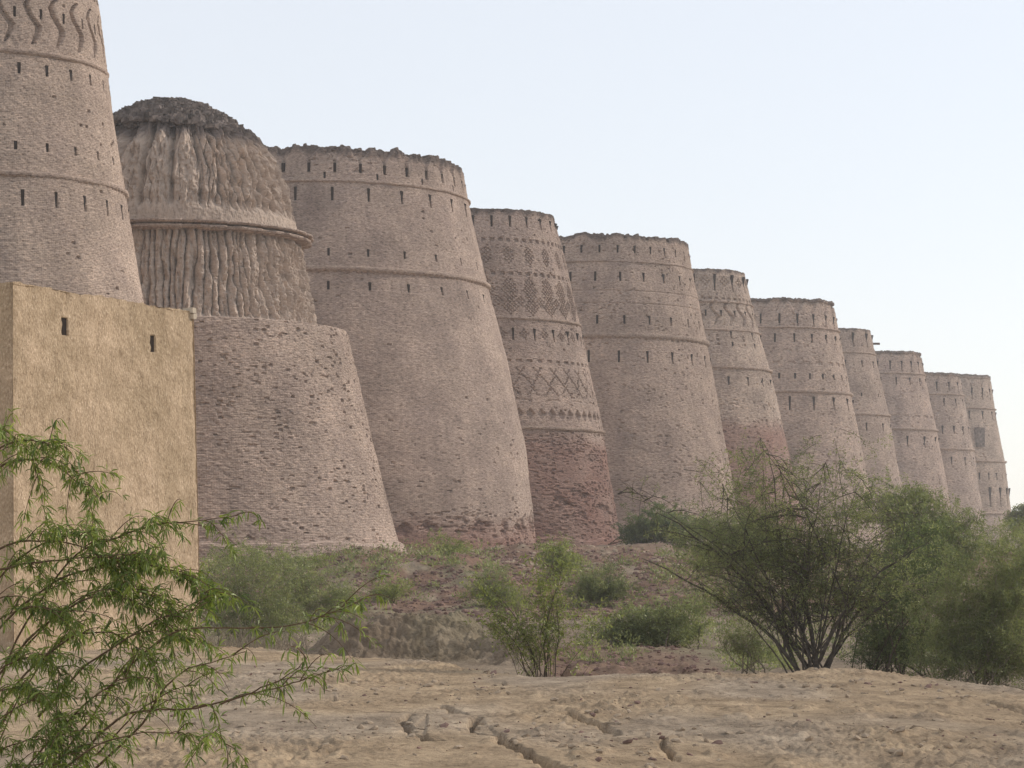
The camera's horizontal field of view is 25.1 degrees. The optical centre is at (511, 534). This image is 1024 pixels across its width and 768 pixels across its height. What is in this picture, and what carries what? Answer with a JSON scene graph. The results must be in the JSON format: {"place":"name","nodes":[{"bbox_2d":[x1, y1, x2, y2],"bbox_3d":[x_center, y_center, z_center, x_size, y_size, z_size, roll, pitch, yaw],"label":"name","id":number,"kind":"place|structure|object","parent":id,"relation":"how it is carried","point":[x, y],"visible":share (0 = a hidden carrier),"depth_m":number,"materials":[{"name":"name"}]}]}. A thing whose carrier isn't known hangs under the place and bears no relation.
{"place":"outdoors","nodes":[
{"label":"outdoors","id":0,"kind":"place"},
{"bbox_2d":[201,621,315,653],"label":"dry grass","id":1,"kind":"structure","parent":0,"point":[277,647],"depth_m":56.01,"materials":[{"name":"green plant"}]},
{"bbox_2d":[0,539,1023,767],"bbox_3d":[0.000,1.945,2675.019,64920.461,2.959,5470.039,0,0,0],"label":"ground","id":2,"kind":"structure","parent":0,"point":[432,645],"depth_m":25.42,"materials":[{"name":"beige soil"}]},
{"bbox_2d":[0,0,143,302],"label":"fort tower","id":3,"kind":"structure","parent":2,"relation":"on","point":[65,224],"depth_m":116.14,"materials":[{"name":"brick"}]},
{"bbox_2d":[0,281,200,652],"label":"mud building","id":4,"kind":"structure","parent":2,"relation":"on","point":[110,381],"depth_m":42.37,"materials":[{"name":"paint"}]},
{"bbox_2d":[0,405,392,767],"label":"mesquite shrub","id":5,"kind":"object","parent":2,"relation":"on","point":[142,564],"visible":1,"depth_m":9.76,"materials":[{"name":"green plant"}]},
{"bbox_2d":[113,96,406,560],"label":"ruined fort tower","id":6,"kind":"structure","parent":2,"relation":"on","point":[284,441],"depth_m":133.89,"materials":[{"name":"brick"}]},
{"bbox_2d":[199,537,327,646],"bbox_3d":[-6.778,1.645,61.990,4.168,3.151,3.138,0,0,0],"label":"bush","id":7,"kind":"object","parent":2,"relation":"on","point":[269,596],"visible":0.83,"depth_m":61.73,"materials":[{"name":"green plant"}]},
{"bbox_2d":[208,532,341,580],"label":"bush","id":8,"kind":"object","parent":2,"relation":"on","point":[314,557],"visible":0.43,"depth_m":99.80,"materials":[{"name":"green plant"}]},
{"bbox_2d":[249,539,371,629],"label":"bush","id":9,"kind":"object","parent":2,"relation":"on","point":[343,595],"visible":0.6,"depth_m":69.74,"materials":[{"name":"green plant"}]},
{"bbox_2d":[361,575,426,603],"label":"shrub","id":10,"kind":"object","parent":2,"relation":"on","point":[392,593],"visible":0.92,"depth_m":81.77,"materials":[{"name":"green plant"}]},
{"bbox_2d":[267,143,535,549],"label":"fort tower","id":11,"kind":"structure","parent":2,"relation":"on","point":[400,287],"depth_m":158.54,"materials":[{"name":"brick"}]},
{"bbox_2d":[413,527,482,559],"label":"shrub","id":12,"kind":"object","parent":2,"relation":"on","point":[458,549],"visible":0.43,"depth_m":111.89,"materials":[{"name":"green plant"}]},
{"bbox_2d":[199,542,742,630],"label":"brick rubble","id":13,"kind":"object","parent":2,"relation":"on","point":[519,577],"visible":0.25,"depth_m":95.27,"materials":[{"name":"brown brick"}]},
{"bbox_2d":[212,542,772,578],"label":"fallen bricks","id":14,"kind":"object","parent":2,"relation":"on","point":[605,555],"visible":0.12,"depth_m":125.45,"materials":[{"name":"brown brick"}]},
{"bbox_2d":[458,558,534,609],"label":"bush","id":15,"kind":"object","parent":2,"relation":"on","point":[503,593],"visible":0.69,"depth_m":77.89,"materials":[{"name":"green plant"}]},
{"bbox_2d":[199,538,851,671],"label":"ground cover","id":16,"kind":"object","parent":2,"relation":"on","point":[625,651],"visible":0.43,"depth_m":91.97,"materials":[{"name":"green plant"}]},
{"bbox_2d":[53,662,1023,767],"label":"earth clods","id":17,"kind":"object","parent":2,"relation":"on","point":[515,740],"visible":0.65,"depth_m":22.36,"materials":[{"name":"brown soil"}]},
{"bbox_2d":[457,534,623,676],"bbox_3d":[0.326,1.330,32.587,2.566,2.667,1.746,0,0,0],"label":"shrub","id":18,"kind":"object","parent":2,"relation":"on","point":[521,629],"visible":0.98,"depth_m":32.42,"materials":[{"name":"green plant"}]},
{"bbox_2d":[470,208,624,546],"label":"fort tower","id":19,"kind":"structure","parent":2,"relation":"on","point":[530,292],"depth_m":187.08,"materials":[{"name":"brick"}]},
{"bbox_2d":[96,663,1003,764],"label":"brick chips","id":20,"kind":"object","parent":2,"relation":"on","point":[593,714],"visible":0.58,"depth_m":22.75,"materials":[{"name":"brown brick"}]},
{"bbox_2d":[533,527,588,577],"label":"shrub","id":21,"kind":"object","parent":2,"relation":"on","point":[550,558],"visible":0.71,"depth_m":104.75,"materials":[{"name":"green plant"}]},
{"bbox_2d":[563,556,648,609],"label":"bush","id":22,"kind":"object","parent":2,"relation":"on","point":[587,587],"visible":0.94,"depth_m":79.87,"materials":[{"name":"green plant"}]},
{"bbox_2d":[549,645,718,676],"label":"brick fragments","id":23,"kind":"object","parent":2,"relation":"on","point":[672,647],"visible":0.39,"depth_m":52.92,"materials":[{"name":"brown brick"}]},
{"bbox_2d":[559,232,738,544],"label":"fort tower","id":24,"kind":"structure","parent":2,"relation":"on","point":[646,342],"depth_m":209.43,"materials":[{"name":"brick"}]},
{"bbox_2d":[583,582,729,649],"bbox_3d":[3.722,2.267,59.992,3.487,2.046,3.129,0,0,28],"label":"bush","id":25,"kind":"object","parent":2,"relation":"on","point":[663,628],"visible":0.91,"depth_m":59.65,"materials":[{"name":"green plant"}]},
{"bbox_2d":[608,495,718,544],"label":"bush","id":26,"kind":"object","parent":2,"relation":"on","point":[631,533],"visible":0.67,"depth_m":149.35,"materials":[{"name":"green plant"}]},
{"bbox_2d":[655,479,806,604],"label":"bush","id":27,"kind":"object","parent":2,"relation":"on","point":[728,532],"visible":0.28,"depth_m":81.87,"materials":[{"name":"green plant"}]},
{"bbox_2d":[711,614,777,673],"bbox_3d":[4.871,2.313,48.051,1.423,1.418,1.210,0,0,13],"label":"shrub","id":28,"kind":"object","parent":2,"relation":"on","point":[752,645],"visible":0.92,"depth_m":47.92,"materials":[{"name":"green plant"}]},
{"bbox_2d":[693,268,805,543],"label":"fort tower","id":29,"kind":"structure","parent":2,"relation":"on","point":[745,389],"depth_m":241.00,"materials":[{"name":"brick"}]},
{"bbox_2d":[617,428,964,672],"bbox_3d":[5.320,0.476,44.024,6.797,5.120,2.705,0,0,0],"label":"multi stemmed tree","id":30,"kind":"object","parent":2,"relation":"on","point":[801,572],"visible":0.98,"depth_m":43.86,"materials":[{"name":"green plant"}]},
{"bbox_2d":[750,297,880,542],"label":"fort tower","id":31,"kind":"structure","parent":2,"relation":"on","point":[801,342],"depth_m":268.04,"materials":[{"name":"brick"}]},
{"bbox_2d":[838,328,903,539],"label":"fort tower","id":32,"kind":"structure","parent":2,"relation":"on","point":[872,415],"depth_m":307.02,"materials":[{"name":"brick"}]},
{"bbox_2d":[828,504,976,676],"bbox_3d":[8.160,1.321,48.099,3.075,3.945,2.692,0,0,21],"label":"bush","id":33,"kind":"object","parent":2,"relation":"on","point":[884,648],"visible":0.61,"depth_m":47.75,"materials":[{"name":"green plant"}]},
{"bbox_2d":[875,350,952,527],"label":"fort tower","id":34,"kind":"structure","parent":2,"relation":"on","point":[912,421],"depth_m":343.61,"materials":[{"name":"brick"}]},
{"bbox_2d":[843,463,995,608],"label":"bush","id":35,"kind":"object","parent":2,"relation":"on","point":[918,499],"visible":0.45,"depth_m":77.51,"materials":[{"name":"green plant"}]},
{"bbox_2d":[924,372,985,540],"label":"fort tower","id":36,"kind":"structure","parent":2,"relation":"on","point":[947,402],"depth_m":370.37,"materials":[{"name":"brick"}]},
{"bbox_2d":[889,516,1023,689],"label":"bush","id":37,"kind":"object","parent":2,"relation":"on","point":[1003,607],"visible":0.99,"depth_m":41.70,"materials":[{"name":"green plant"}]},
{"bbox_2d":[960,374,1013,539],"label":"fort tower","id":38,"kind":"structure","parent":2,"relation":"on","point":[991,462],"depth_m":396.84,"materials":[{"name":"brick"}]},
{"bbox_2d":[973,519,1023,632],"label":"bush","id":39,"kind":"object","parent":2,"relation":"on","point":[995,532],"visible":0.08,"depth_m":56.05,"materials":[{"name":"green plant"}]},
{"bbox_2d":[1001,502,1023,542],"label":"bush","id":40,"kind":"object","parent":2,"relation":"on","point":[1015,514],"visible":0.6,"depth_m":199.70,"materials":[{"name":"green plant"}]},
{"bbox_2d":[98,0,1023,511],"label":"sky","id":41,"kind":"structure","parent":0,"point":[864,157],"materials":[{"name":"white"}]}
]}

